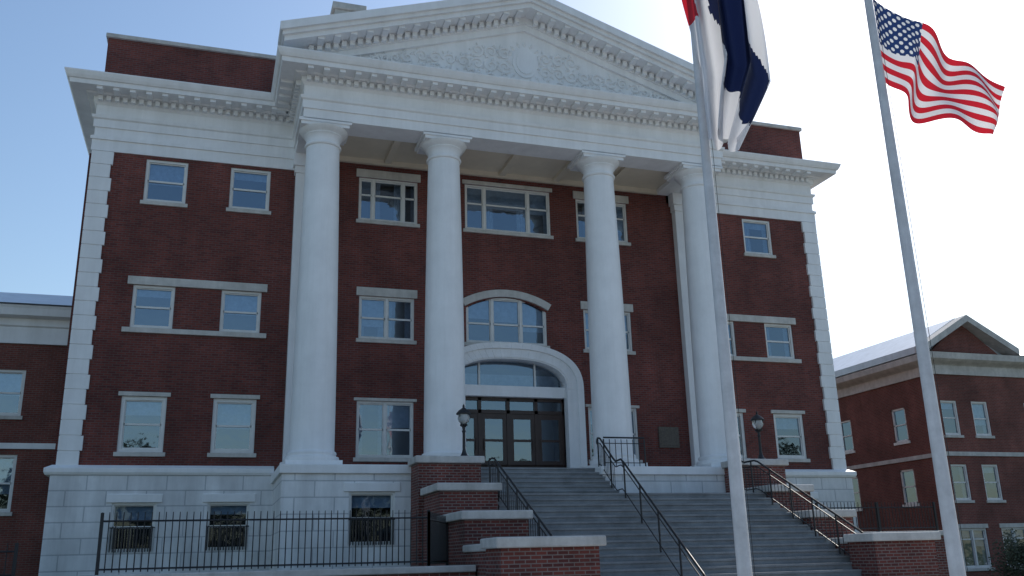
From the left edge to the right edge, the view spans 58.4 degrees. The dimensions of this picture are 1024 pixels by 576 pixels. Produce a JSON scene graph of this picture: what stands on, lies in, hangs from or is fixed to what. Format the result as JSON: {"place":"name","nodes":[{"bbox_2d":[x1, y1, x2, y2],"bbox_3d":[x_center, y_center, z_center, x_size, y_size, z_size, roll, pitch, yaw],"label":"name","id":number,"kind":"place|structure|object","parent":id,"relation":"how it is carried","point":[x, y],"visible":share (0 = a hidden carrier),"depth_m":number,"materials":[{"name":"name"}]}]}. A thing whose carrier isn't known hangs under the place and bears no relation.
{"place":"outdoors","nodes":[
{"label":"outdoors","id":0,"kind":"place"},
{"bbox_2d":[0,0,1023,357],"label":"sky","id":1,"kind":"structure","parent":0,"point":[964,186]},
{"bbox_2d":[833,315,1023,575],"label":"brick hall","id":2,"kind":"structure","parent":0,"point":[979,370],"depth_m":46.10,"materials":[{"name":"brick"}]},
{"bbox_2d":[940,400,1023,567],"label":"window frames","id":3,"kind":"structure","parent":2,"relation":"in","point":[955,417],"depth_m":44.27,"materials":[{"name":"paint"}]},
{"label":"ground","id":4,"kind":"structure","parent":0,"visible":0},
{"bbox_2d":[0,292,72,575],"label":"brick annex","id":5,"kind":"object","parent":4,"relation":"on","point":[34,330],"visible":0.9,"depth_m":32.55,"materials":[{"name":"red brick"}]},
{"bbox_2d":[0,369,25,511],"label":"window frames","id":6,"kind":"structure","parent":5,"relation":"in","point":[23,372],"depth_m":32.27,"materials":[{"name":"paint"}]},
{"bbox_2d":[347,572,475,575],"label":"retaining wall","id":7,"kind":"structure","parent":4,"relation":"on","point":[449,574],"depth_m":19.49,"materials":[{"name":"brick"}]},
{"bbox_2d":[95,510,429,574],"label":"iron fence","id":8,"kind":"object","parent":7,"relation":"on","point":[102,521],"visible":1,"depth_m":18.72,"materials":[{"name":"black metal"}]},
{"bbox_2d":[83,565,475,575],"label":"retaining wall coping","id":9,"kind":"object","parent":7,"relation":"on","point":[385,570],"visible":1,"depth_m":18.83,"materials":[{"name":"grey concrete"}]},
{"bbox_2d":[427,512,447,565],"bbox_3d":[-1.697,5.784,21.062,0.078,1.150,2.678,-3,-17,4],"label":"iron fence","id":10,"kind":"object","parent":7,"relation":"on","point":[438,543],"visible":0.99,"depth_m":21.02,"materials":[{"name":"black metal"}]},
{"bbox_2d":[38,0,858,575],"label":"brick courthouse","id":11,"kind":"structure","parent":4,"relation":"on","point":[342,260],"depth_m":30.85,"materials":[{"name":"brick"}]},
{"bbox_2d":[107,159,814,552],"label":"window frames","id":12,"kind":"structure","parent":11,"relation":"in","point":[373,182],"depth_m":31.07,"materials":[{"name":"paint"}]},
{"bbox_2d":[465,396,565,467],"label":"doors","id":13,"kind":"structure","parent":11,"relation":"in","point":[479,415],"depth_m":31.64,"materials":[{"name":"brown metal"}]},
{"bbox_2d":[603,437,646,465],"bbox_3d":[3.526,5.133,28.681,1.442,0.936,0.052,4,-17,-18],"label":"porch railing","id":14,"kind":"object","parent":11,"relation":"on","point":[626,438],"visible":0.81,"depth_m":28.73,"materials":[{"name":"black metal"}]},
{"bbox_2d":[408,455,940,575],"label":"entrance stairs","id":15,"kind":"structure","parent":4,"relation":"on","point":[590,518],"depth_m":23.55,"materials":[{"name":"concrete"}]},
{"bbox_2d":[456,404,470,455],"bbox_3d":[-1.410,4.191,26.810,0.450,1.600,0.439,4,-17,-18],"label":"street lamp","id":16,"kind":"object","parent":15,"relation":"on","point":[463,413],"visible":0.91,"depth_m":26.77,"materials":[{"name":"black metal"}]},
{"bbox_2d":[488,457,551,535],"bbox_3d":[0.137,5.599,22.781,0.056,3.204,4.929,4,-17,-18],"label":"stair railing","id":17,"kind":"object","parent":15,"relation":"on","point":[517,498],"visible":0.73,"depth_m":23.25,"materials":[{"name":"black metal"}]},
{"bbox_2d":[596,437,705,575],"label":"stair railing","id":18,"kind":"object","parent":15,"relation":"on","point":[679,543],"visible":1,"depth_m":23.97,"materials":[{"name":"black metal"}]},
{"bbox_2d":[750,411,765,458],"bbox_3d":[7.976,4.770,29.578,0.450,1.600,0.439,4,-17,-18],"label":"street lamp","id":19,"kind":"object","parent":15,"relation":"on","point":[757,420],"visible":0.93,"depth_m":29.54,"materials":[{"name":"black metal"}]},
{"bbox_2d":[741,460,863,554],"bbox_3d":[7.829,6.127,25.598,0.056,3.515,5.829,4,-17,-18],"label":"stair railing","id":20,"kind":"object","parent":15,"relation":"on","point":[811,503],"visible":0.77,"depth_m":25.29,"materials":[{"name":"black metal"}]},
{"bbox_2d":[935,535,948,575],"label":"retaining wall","id":21,"kind":"structure","parent":4,"relation":"on","point":[941,557],"depth_m":28.01,"materials":[{"name":"brick"}]},
{"bbox_2d":[855,530,942,534],"bbox_3d":[11.278,7.464,27.780,4.750,0.150,0.440,4,-17,-18],"label":"wall coping","id":22,"kind":"object","parent":21,"relation":"on","point":[941,532],"depth_m":27.79,"materials":[{"name":"stone"}]},
{"bbox_2d":[815,501,938,530],"bbox_3d":[11.146,6.962,27.889,4.360,0.880,0.060,4,-17,-18],"label":"iron fence","id":23,"kind":"object","parent":22,"relation":"on","point":[878,519],"visible":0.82,"depth_m":27.99,"materials":[{"name":"black metal"}]},
{"bbox_2d":[987,528,1023,575],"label":"shrub","id":24,"kind":"object","parent":4,"relation":"on","point":[1015,552],"visible":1,"depth_m":36.77,"materials":[{"name":"green plant"}]},
{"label":"raised lawn","id":25,"kind":"structure","parent":4,"relation":"on","visible":0},
{"bbox_2d":[0,543,18,575],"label":"iron fence","id":26,"kind":"object","parent":25,"relation":"on","point":[15,551],"visible":1,"depth_m":17.82,"materials":[{"name":"black metal"}]},
{"label":"plaza pavement","id":27,"kind":"structure","parent":0,"visible":0},
{"bbox_2d":[682,0,770,575],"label":"flagpole","id":28,"kind":"object","parent":27,"relation":"on","point":[731,65],"visible":1,"depth_m":13.71,"materials":[{"name":"metal"}]},
{"bbox_2d":[864,0,1004,575],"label":"flagpole","id":29,"kind":"object","parent":27,"relation":"on","point":[922,71],"visible":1,"depth_m":13.63,"materials":[{"name":"metal"}]}
]}

